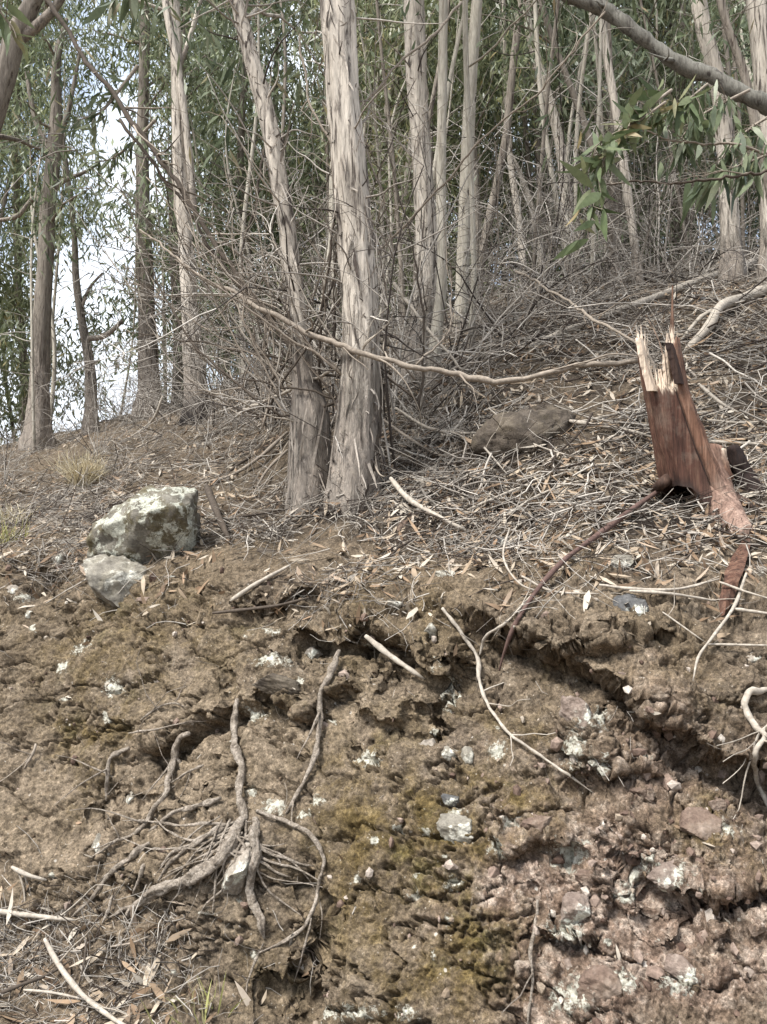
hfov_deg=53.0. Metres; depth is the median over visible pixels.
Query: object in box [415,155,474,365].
dead branch
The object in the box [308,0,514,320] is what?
background tree
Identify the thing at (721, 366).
fallen stick
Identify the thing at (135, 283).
dead branch
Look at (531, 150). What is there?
background tree
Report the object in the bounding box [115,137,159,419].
sapling
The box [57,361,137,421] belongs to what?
bare shrub
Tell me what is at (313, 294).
dead branch
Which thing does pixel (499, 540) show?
rock
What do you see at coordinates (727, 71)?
sapling
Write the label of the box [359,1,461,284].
dead branch
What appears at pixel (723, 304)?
fallen limb
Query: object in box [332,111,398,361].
dead branch
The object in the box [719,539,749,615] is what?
bark slab
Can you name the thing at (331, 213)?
sapling
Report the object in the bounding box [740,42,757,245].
background tree
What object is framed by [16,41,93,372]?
sapling
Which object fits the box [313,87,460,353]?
dead branch
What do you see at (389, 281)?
bare shrub
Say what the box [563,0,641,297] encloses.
sapling
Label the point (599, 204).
bare shrub
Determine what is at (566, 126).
background tree
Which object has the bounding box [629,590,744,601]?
fallen stick
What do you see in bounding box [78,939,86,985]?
fallen stick
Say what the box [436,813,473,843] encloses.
rock
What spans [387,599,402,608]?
rock
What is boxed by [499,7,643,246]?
background tree
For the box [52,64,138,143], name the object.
leafy sprig
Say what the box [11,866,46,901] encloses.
fallen stick
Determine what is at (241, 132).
background tree
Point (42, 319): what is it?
gum tree
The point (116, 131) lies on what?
sky
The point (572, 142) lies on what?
background tree
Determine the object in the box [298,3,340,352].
sapling
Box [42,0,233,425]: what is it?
gum tree
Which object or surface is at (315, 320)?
dead branch
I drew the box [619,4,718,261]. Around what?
background tree
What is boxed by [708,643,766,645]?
fallen stick
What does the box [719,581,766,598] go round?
fallen stick
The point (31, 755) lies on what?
exposed root
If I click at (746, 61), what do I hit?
sapling
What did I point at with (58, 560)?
rock
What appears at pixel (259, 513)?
fallen stick
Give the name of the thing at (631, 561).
rock
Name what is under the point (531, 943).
exposed root
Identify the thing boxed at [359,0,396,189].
sapling
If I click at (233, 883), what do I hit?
rock
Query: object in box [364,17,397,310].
sapling
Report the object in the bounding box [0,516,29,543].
grass tuft
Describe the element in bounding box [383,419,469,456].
fallen stick
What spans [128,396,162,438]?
fallen stick
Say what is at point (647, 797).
rock
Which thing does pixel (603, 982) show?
rock
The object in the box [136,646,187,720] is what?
exposed root
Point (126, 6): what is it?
leafy sprig
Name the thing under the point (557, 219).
bare shrub
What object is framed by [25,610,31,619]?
rock
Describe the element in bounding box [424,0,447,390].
gum tree
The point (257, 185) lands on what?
dead branch
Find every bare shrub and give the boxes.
[0,132,379,469]
[0,376,108,443]
[0,378,62,486]
[0,396,58,447]
[5,267,201,457]
[35,27,766,416]
[37,304,183,425]
[39,357,183,426]
[55,1,766,416]
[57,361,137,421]
[73,75,511,371]
[79,223,322,429]
[87,345,259,426]
[94,333,184,426]
[105,141,416,454]
[130,247,275,424]
[137,227,340,421]
[138,129,492,397]
[155,74,456,480]
[164,41,577,427]
[198,337,270,421]
[224,157,545,337]
[267,197,510,311]
[310,105,636,345]
[319,74,658,351]
[380,262,516,422]
[381,0,742,292]
[394,80,707,368]
[396,100,751,306]
[406,137,697,299]
[431,0,759,297]
[447,78,754,283]
[447,96,584,280]
[447,118,745,299]
[453,134,708,276]
[481,149,766,291]
[543,117,738,268]
[561,105,759,269]
[642,174,759,270]
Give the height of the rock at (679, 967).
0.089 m
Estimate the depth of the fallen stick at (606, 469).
4.33 m
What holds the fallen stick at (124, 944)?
on the hillside
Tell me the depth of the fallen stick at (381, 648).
3.44 m
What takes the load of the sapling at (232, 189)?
on the hillside
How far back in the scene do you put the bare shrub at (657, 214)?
9.32 m
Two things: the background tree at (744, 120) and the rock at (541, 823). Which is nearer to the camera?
the rock at (541, 823)
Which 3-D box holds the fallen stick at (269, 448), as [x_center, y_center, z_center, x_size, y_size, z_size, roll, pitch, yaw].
[-1.121,-0.462,6.295,0.769,0.488,0.146,2,-5,-28]
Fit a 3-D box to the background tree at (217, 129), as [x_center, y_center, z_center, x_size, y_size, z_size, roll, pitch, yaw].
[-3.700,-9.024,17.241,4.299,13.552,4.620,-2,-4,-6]
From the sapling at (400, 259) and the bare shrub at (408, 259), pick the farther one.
the bare shrub at (408, 259)
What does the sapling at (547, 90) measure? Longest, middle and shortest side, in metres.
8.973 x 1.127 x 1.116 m
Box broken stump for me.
[635,285,765,538]
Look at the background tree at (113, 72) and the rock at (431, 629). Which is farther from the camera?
the background tree at (113, 72)
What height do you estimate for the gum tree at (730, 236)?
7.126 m
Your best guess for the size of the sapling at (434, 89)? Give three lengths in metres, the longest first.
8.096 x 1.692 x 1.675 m
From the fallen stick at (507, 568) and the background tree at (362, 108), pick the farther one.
the background tree at (362, 108)
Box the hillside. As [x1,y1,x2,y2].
[0,254,766,1023]
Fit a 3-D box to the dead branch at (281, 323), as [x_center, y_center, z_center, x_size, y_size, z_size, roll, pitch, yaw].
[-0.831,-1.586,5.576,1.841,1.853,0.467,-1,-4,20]
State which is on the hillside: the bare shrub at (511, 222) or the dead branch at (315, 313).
the bare shrub at (511, 222)
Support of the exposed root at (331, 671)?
on the hillside
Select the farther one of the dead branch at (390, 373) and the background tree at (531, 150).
the background tree at (531, 150)
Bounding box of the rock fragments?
[5,564,766,1023]
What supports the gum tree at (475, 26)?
on the hillside
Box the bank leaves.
[29,542,730,969]
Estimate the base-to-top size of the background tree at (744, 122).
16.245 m
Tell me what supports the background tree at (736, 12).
on the hillside
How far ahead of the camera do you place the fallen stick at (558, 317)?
6.97 m
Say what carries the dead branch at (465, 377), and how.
attached to the gum tree at (357, 425)
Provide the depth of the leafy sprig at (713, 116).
5.36 m
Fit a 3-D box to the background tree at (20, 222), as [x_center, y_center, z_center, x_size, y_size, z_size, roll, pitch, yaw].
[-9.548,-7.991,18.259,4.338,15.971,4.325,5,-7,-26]
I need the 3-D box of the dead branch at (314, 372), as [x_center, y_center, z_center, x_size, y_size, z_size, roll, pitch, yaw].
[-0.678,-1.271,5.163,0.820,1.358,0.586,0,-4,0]
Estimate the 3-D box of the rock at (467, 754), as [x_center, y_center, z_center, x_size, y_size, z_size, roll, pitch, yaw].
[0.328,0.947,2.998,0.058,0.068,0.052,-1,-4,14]
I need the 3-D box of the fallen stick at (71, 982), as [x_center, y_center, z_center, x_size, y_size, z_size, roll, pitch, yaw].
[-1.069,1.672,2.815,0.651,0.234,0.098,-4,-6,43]
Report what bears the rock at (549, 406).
on the hillside
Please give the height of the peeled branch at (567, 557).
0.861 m
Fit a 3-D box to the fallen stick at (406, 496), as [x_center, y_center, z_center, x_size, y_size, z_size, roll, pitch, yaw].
[0.278,0.039,4.296,0.096,0.541,0.759,4,-5,-42]
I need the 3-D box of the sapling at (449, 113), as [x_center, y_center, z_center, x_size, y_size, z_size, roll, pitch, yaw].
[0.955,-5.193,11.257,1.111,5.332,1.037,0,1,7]
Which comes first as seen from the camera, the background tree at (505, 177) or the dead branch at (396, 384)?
the dead branch at (396, 384)
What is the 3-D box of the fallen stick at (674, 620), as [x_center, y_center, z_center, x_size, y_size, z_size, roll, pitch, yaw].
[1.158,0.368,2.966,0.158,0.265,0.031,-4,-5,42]
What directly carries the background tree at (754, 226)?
on the hillside
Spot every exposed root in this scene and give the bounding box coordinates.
[0,742,36,781]
[55,746,136,804]
[69,779,170,858]
[128,717,204,733]
[131,729,203,797]
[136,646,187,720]
[142,731,190,819]
[285,649,340,881]
[441,607,593,792]
[479,554,578,654]
[502,899,538,1023]
[716,724,766,782]
[733,687,766,818]
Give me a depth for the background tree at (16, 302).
15.96 m
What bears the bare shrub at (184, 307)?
on the hillside
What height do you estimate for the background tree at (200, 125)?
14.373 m
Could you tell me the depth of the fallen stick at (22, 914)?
3.16 m
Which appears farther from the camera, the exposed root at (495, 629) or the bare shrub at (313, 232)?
the bare shrub at (313, 232)
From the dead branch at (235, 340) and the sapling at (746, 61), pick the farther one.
the sapling at (746, 61)
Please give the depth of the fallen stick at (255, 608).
3.89 m
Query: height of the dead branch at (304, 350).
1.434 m
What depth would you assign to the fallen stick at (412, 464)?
5.13 m
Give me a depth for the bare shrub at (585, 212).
12.24 m
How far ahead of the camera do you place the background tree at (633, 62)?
12.73 m
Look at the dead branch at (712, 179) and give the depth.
4.61 m
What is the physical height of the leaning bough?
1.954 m
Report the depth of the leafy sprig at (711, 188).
5.07 m
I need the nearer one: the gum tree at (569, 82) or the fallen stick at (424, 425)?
the fallen stick at (424, 425)
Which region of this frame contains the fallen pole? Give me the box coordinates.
[528,256,758,346]
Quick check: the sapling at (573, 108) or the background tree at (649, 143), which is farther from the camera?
the background tree at (649, 143)
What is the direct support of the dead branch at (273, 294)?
attached to the gum tree at (306, 455)
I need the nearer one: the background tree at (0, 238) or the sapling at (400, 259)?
the sapling at (400, 259)
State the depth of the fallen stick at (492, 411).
4.57 m
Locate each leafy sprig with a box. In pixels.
[0,0,42,63]
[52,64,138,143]
[80,119,156,183]
[82,0,155,41]
[553,86,672,259]
[573,101,665,191]
[619,75,714,146]
[657,80,750,187]
[680,144,766,227]
[707,116,766,225]
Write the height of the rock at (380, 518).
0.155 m
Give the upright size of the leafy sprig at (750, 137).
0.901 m
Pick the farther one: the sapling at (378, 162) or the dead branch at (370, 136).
the sapling at (378, 162)
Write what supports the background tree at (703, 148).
on the hillside
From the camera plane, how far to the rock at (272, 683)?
3.44 m
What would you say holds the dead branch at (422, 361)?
on the hillside
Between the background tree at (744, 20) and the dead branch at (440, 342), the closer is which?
the dead branch at (440, 342)
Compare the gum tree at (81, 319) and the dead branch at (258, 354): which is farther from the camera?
the gum tree at (81, 319)
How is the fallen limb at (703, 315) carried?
on the hillside
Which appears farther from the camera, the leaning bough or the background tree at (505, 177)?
the background tree at (505, 177)
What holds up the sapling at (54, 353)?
on the hillside
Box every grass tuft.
[0,499,39,524]
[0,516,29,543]
[35,443,112,486]
[37,444,81,473]
[141,973,243,1023]
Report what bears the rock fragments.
on the hillside
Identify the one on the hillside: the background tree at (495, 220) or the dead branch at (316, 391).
the background tree at (495, 220)
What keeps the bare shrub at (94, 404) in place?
on the hillside
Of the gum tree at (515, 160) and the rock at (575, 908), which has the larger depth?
the gum tree at (515, 160)
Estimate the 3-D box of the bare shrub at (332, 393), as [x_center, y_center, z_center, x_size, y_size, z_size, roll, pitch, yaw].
[-0.442,-2.367,7.013,3.045,3.888,3.968,1,-4,-9]
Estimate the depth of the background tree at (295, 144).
18.94 m
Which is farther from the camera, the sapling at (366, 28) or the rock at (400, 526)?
the sapling at (366, 28)
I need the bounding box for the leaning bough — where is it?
[561,0,766,115]
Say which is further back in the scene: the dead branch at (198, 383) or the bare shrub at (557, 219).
the bare shrub at (557, 219)
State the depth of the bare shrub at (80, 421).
13.95 m
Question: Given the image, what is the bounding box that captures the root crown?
[71,698,328,992]
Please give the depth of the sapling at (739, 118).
10.50 m
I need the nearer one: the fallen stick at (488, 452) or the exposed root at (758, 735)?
the exposed root at (758, 735)
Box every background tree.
[0,0,30,415]
[0,0,78,444]
[0,0,108,443]
[0,0,116,444]
[0,0,124,441]
[0,41,54,436]
[0,148,34,427]
[37,0,323,428]
[55,0,318,400]
[121,0,317,385]
[154,0,367,388]
[161,3,309,386]
[165,0,329,382]
[168,53,307,398]
[235,0,405,325]
[247,0,394,358]
[259,17,405,340]
[261,0,529,325]
[263,2,405,307]
[265,0,495,328]
[278,30,339,346]
[304,0,489,317]
[307,0,519,319]
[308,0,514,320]
[358,0,568,305]
[372,4,552,284]
[375,6,499,307]
[377,0,603,302]
[403,0,686,269]
[429,0,629,278]
[453,2,556,280]
[483,1,590,281]
[492,0,693,279]
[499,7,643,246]
[508,0,701,249]
[513,4,666,258]
[529,0,691,262]
[530,0,695,260]
[555,0,755,261]
[561,0,736,259]
[572,2,687,259]
[584,0,748,261]
[617,0,755,252]
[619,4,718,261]
[633,6,759,247]
[651,0,759,252]
[665,8,719,251]
[679,0,753,190]
[690,2,758,246]
[709,2,757,227]
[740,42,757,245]
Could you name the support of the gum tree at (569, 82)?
on the hillside
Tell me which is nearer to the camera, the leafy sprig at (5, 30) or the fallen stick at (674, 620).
the fallen stick at (674, 620)
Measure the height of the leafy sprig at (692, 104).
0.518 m
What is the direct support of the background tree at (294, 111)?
on the hillside
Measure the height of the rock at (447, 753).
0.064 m
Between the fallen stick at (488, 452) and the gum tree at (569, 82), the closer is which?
the fallen stick at (488, 452)
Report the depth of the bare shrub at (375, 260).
13.57 m
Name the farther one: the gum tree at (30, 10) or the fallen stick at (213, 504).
the gum tree at (30, 10)
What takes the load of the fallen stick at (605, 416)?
on the hillside
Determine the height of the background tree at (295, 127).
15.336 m
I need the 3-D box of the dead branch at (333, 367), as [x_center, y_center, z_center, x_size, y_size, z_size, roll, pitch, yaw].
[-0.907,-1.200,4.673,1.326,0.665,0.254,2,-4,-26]
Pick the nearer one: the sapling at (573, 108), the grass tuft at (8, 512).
the grass tuft at (8, 512)
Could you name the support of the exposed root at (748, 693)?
on the hillside
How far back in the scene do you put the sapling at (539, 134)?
15.35 m
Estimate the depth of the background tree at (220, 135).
22.56 m
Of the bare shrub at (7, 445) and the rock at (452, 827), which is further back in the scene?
the bare shrub at (7, 445)
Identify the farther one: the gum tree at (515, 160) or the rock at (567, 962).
the gum tree at (515, 160)
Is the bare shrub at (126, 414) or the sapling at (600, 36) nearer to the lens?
the sapling at (600, 36)
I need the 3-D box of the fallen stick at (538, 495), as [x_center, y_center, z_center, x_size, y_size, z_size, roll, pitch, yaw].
[1.007,-0.120,4.214,0.780,0.361,0.161,1,-4,-18]
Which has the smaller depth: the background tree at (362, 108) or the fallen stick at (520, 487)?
the fallen stick at (520, 487)
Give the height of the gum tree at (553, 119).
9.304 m
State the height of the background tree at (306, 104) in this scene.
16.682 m
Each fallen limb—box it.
[681,309,711,338]
[682,285,766,354]
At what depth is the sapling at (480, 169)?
14.41 m
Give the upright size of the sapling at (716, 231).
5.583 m
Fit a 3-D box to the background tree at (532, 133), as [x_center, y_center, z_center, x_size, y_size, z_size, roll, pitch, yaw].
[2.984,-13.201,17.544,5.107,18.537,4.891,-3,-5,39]
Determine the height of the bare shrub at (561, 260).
2.949 m
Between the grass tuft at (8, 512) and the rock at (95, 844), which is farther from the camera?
the grass tuft at (8, 512)
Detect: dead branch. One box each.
[45,0,291,378]
[48,184,293,421]
[80,251,290,383]
[95,173,282,417]
[101,191,391,374]
[118,118,291,369]
[118,298,339,378]
[119,244,258,415]
[119,258,341,374]
[121,254,335,419]
[139,229,661,425]
[143,106,289,421]
[146,177,338,367]
[151,151,282,387]
[161,203,415,399]
[162,247,340,349]
[164,160,278,395]
[171,107,323,372]
[181,198,325,367]
[188,224,334,405]
[198,112,414,379]
[202,164,291,427]
[207,208,370,359]
[225,149,300,416]
[225,246,337,409]
[227,375,383,483]
[237,281,398,416]
[266,81,426,417]
[268,216,336,382]
[282,10,433,370]
[284,126,412,379]
[296,34,419,380]
[300,83,383,389]
[302,103,413,296]
[304,110,393,328]
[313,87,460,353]
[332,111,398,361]
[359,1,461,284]
[359,99,472,410]
[373,383,385,478]
[377,0,607,255]
[393,269,461,369]
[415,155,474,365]
[513,270,674,379]
[572,81,766,165]
[605,163,766,185]
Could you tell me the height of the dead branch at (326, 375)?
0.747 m
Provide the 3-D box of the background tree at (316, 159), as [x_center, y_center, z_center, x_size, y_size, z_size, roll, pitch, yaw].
[-0.928,-13.299,21.600,5.311,17.762,3.955,3,-5,-41]
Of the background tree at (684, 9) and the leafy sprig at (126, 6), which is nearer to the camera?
the leafy sprig at (126, 6)
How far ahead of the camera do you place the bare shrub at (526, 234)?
10.86 m
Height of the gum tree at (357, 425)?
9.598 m
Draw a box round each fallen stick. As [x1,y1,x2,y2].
[0,884,110,920]
[0,959,71,993]
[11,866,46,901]
[23,987,83,999]
[43,924,126,1023]
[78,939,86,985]
[110,935,165,946]
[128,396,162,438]
[197,431,287,483]
[203,510,281,523]
[204,484,231,541]
[212,597,311,613]
[228,455,250,473]
[230,555,306,601]
[253,449,287,495]
[364,634,424,679]
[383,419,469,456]
[384,455,452,466]
[389,477,475,537]
[395,396,599,434]
[413,509,460,534]
[467,461,653,509]
[473,408,512,480]
[480,312,597,358]
[488,407,586,460]
[497,455,634,521]
[502,527,547,591]
[521,575,620,595]
[569,419,650,437]
[575,455,647,480]
[582,410,635,420]
[599,576,719,591]
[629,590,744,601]
[662,573,705,642]
[686,362,763,372]
[692,572,747,680]
[697,383,739,412]
[707,419,759,423]
[708,439,765,445]
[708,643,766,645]
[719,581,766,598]
[735,608,766,614]
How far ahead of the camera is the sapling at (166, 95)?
14.90 m
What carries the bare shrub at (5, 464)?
on the hillside
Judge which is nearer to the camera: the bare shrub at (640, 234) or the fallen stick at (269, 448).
the fallen stick at (269, 448)
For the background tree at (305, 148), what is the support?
on the hillside
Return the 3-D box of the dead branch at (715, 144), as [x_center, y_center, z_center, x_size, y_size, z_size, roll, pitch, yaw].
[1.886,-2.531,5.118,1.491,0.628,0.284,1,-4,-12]
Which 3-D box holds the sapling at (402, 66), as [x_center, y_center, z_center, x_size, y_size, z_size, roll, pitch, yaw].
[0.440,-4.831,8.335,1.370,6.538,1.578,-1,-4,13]
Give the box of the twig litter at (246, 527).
[0,249,766,654]
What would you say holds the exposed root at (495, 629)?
on the hillside
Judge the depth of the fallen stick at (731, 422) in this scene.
4.62 m
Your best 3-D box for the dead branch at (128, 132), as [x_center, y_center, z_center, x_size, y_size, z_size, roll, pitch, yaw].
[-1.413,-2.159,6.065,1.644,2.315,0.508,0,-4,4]
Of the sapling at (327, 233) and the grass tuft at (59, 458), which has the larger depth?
the sapling at (327, 233)
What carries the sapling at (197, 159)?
on the hillside
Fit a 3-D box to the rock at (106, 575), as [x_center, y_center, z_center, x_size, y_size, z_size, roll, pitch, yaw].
[-1.542,0.442,4.415,0.416,0.402,0.332,0,-4,0]
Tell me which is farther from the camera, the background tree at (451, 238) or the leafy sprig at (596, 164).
the background tree at (451, 238)
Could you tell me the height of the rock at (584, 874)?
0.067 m
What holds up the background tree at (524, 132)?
on the hillside
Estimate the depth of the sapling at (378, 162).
11.82 m
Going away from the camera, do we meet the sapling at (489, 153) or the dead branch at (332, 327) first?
the dead branch at (332, 327)
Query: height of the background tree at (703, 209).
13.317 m
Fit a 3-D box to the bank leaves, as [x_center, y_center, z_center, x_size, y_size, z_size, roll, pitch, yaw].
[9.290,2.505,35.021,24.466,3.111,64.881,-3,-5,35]
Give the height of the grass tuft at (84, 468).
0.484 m
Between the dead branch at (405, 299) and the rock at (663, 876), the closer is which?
the rock at (663, 876)
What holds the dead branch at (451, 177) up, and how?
attached to the bare shrub at (399, 379)
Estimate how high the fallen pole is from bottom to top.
2.684 m
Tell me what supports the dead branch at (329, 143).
attached to the gum tree at (357, 425)
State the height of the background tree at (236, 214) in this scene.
19.780 m
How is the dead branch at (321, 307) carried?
attached to the gum tree at (306, 455)
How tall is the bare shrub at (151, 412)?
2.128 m
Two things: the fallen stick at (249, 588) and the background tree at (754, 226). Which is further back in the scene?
the background tree at (754, 226)
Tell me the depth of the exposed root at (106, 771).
3.61 m
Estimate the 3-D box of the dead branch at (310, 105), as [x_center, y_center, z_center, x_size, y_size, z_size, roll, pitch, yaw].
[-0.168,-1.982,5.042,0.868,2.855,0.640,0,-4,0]
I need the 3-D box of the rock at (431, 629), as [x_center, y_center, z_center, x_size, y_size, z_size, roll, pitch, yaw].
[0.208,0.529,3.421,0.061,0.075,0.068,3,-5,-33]
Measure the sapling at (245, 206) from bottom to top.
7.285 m
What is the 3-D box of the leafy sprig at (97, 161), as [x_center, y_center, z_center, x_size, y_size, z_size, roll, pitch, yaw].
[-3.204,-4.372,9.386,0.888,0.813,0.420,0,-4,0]
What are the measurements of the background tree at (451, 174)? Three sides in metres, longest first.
16.161 x 5.027 x 4.860 m
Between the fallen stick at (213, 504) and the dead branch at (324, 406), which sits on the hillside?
the fallen stick at (213, 504)
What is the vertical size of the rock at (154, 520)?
0.812 m
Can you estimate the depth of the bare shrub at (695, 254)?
8.90 m
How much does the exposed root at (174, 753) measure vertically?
0.372 m
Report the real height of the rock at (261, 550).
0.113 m
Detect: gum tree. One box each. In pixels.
[0,0,142,450]
[0,0,148,433]
[0,0,157,284]
[35,0,238,419]
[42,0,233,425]
[120,0,394,515]
[158,0,488,517]
[357,0,484,390]
[361,0,482,336]
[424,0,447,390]
[450,0,582,287]
[450,0,623,283]
[453,0,572,263]
[462,0,637,347]
[469,0,576,275]
[469,0,629,311]
[481,0,583,277]
[503,0,690,285]
[642,0,766,197]
[646,0,766,285]
[690,0,746,284]
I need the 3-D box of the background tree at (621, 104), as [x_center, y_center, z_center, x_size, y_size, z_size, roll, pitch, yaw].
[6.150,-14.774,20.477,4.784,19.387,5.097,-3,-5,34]
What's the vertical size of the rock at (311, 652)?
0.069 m
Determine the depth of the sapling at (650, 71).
12.87 m
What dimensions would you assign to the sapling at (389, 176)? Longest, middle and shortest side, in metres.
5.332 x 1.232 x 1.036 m
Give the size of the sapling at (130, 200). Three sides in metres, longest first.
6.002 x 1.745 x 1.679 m
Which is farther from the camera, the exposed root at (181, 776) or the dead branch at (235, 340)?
the dead branch at (235, 340)
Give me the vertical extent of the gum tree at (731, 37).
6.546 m
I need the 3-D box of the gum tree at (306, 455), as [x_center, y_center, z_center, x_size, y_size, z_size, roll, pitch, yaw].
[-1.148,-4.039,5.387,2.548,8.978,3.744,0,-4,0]
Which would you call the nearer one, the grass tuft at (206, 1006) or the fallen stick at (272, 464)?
the grass tuft at (206, 1006)
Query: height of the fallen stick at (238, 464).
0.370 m
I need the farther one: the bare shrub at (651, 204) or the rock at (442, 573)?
the bare shrub at (651, 204)
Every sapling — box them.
[1,120,68,452]
[3,119,95,419]
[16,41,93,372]
[110,104,177,355]
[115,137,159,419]
[137,45,170,406]
[150,52,251,366]
[153,32,170,404]
[193,44,270,384]
[197,0,307,396]
[222,0,328,395]
[253,21,391,362]
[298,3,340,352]
[300,71,385,380]
[302,98,328,350]
[354,0,412,333]
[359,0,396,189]
[361,0,415,340]
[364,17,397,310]
[365,65,409,324]
[366,0,491,303]
[366,3,486,249]
[370,0,504,237]
[403,41,459,307]
[413,0,476,255]
[428,0,516,315]
[462,74,498,232]
[482,0,602,284]
[492,0,597,298]
[516,12,586,212]
[516,45,561,208]
[531,5,648,285]
[534,14,606,255]
[562,14,641,276]
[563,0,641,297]
[564,22,673,276]
[593,0,688,216]
[631,0,692,267]
[666,32,709,248]
[667,2,750,138]
[685,2,746,252]
[694,0,745,260]
[707,0,756,199]
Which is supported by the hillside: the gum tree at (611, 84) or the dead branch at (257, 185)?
the gum tree at (611, 84)
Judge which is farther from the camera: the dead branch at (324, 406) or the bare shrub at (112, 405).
the bare shrub at (112, 405)
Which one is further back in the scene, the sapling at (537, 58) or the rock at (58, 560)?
the sapling at (537, 58)
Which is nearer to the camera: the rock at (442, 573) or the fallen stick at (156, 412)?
the rock at (442, 573)
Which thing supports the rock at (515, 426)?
on the hillside
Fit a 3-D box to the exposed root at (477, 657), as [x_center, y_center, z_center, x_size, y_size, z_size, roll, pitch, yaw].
[0.498,0.712,3.064,0.218,0.633,0.738,2,-4,-25]
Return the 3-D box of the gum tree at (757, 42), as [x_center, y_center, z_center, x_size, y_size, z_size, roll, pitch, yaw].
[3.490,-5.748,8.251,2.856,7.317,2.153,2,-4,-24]
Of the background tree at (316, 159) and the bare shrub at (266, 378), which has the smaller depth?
the bare shrub at (266, 378)
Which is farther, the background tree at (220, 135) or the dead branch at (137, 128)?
the background tree at (220, 135)
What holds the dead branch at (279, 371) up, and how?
attached to the gum tree at (357, 425)
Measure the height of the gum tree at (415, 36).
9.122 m
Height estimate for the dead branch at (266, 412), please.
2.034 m
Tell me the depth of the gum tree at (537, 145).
13.42 m
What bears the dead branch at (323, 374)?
attached to the gum tree at (306, 455)
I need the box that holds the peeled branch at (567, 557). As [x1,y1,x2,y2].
[498,489,663,670]
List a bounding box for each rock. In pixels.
[7,585,18,593]
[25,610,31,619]
[51,552,66,564]
[83,554,145,607]
[86,485,200,564]
[91,833,100,852]
[126,791,134,804]
[221,840,252,894]
[251,673,299,694]
[256,547,275,554]
[305,647,322,658]
[373,511,392,529]
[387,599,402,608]
[397,520,408,532]
[420,738,435,745]
[424,623,436,637]
[432,569,455,576]
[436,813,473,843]
[441,746,458,760]
[441,793,458,806]
[460,746,473,763]
[470,409,575,462]
[490,536,504,544]
[520,812,553,833]
[525,403,572,410]
[559,695,592,731]
[560,891,590,927]
[563,958,571,971]
[574,869,595,888]
[576,964,622,1010]
[602,555,633,571]
[612,593,648,615]
[629,784,654,802]
[646,856,680,892]
[664,954,698,986]
[679,807,721,840]
[708,797,726,811]
[746,652,760,662]
[748,565,766,576]
[748,916,766,936]
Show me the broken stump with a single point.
(690, 457)
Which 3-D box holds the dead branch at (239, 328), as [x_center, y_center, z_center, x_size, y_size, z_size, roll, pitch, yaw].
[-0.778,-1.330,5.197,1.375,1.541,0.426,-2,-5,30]
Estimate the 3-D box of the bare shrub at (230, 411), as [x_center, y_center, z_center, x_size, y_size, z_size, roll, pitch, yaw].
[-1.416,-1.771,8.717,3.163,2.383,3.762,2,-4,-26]
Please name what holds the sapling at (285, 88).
on the hillside
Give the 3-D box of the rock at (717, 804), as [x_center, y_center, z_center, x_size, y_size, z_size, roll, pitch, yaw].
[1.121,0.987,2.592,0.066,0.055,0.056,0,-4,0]
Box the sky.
[0,0,757,445]
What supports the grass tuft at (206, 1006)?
on the hillside
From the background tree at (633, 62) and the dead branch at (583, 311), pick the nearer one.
the dead branch at (583, 311)
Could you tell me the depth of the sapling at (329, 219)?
8.84 m
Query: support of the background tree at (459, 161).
on the hillside
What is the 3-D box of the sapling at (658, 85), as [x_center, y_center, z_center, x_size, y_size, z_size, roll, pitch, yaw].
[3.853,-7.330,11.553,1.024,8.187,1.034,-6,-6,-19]
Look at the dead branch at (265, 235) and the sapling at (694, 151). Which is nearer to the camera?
the dead branch at (265, 235)
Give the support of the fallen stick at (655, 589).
on the hillside
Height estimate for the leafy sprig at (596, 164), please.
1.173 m
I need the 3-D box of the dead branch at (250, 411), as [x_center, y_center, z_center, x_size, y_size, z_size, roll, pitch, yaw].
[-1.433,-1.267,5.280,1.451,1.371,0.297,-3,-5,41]
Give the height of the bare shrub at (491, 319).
2.408 m
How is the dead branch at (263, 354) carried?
attached to the gum tree at (306, 455)
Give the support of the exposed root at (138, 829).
attached to the root crown
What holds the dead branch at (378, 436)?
on the hillside
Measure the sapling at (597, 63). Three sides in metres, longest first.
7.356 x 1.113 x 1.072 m
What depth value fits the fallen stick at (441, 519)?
4.22 m
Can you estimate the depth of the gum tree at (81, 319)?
13.22 m
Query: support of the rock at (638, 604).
on the hillside
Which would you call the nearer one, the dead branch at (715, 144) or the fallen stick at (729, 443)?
the fallen stick at (729, 443)
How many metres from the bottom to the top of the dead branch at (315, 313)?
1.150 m
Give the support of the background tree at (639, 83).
on the hillside
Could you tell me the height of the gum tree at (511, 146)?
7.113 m
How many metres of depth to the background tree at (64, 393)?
19.22 m
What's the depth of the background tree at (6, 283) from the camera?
16.58 m
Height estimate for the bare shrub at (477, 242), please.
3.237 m
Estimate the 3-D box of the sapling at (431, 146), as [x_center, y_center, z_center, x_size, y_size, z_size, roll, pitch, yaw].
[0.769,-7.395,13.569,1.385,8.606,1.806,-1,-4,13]
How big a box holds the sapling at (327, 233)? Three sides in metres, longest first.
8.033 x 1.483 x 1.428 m
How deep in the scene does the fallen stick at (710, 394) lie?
4.85 m
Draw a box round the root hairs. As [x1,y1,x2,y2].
[0,549,763,1011]

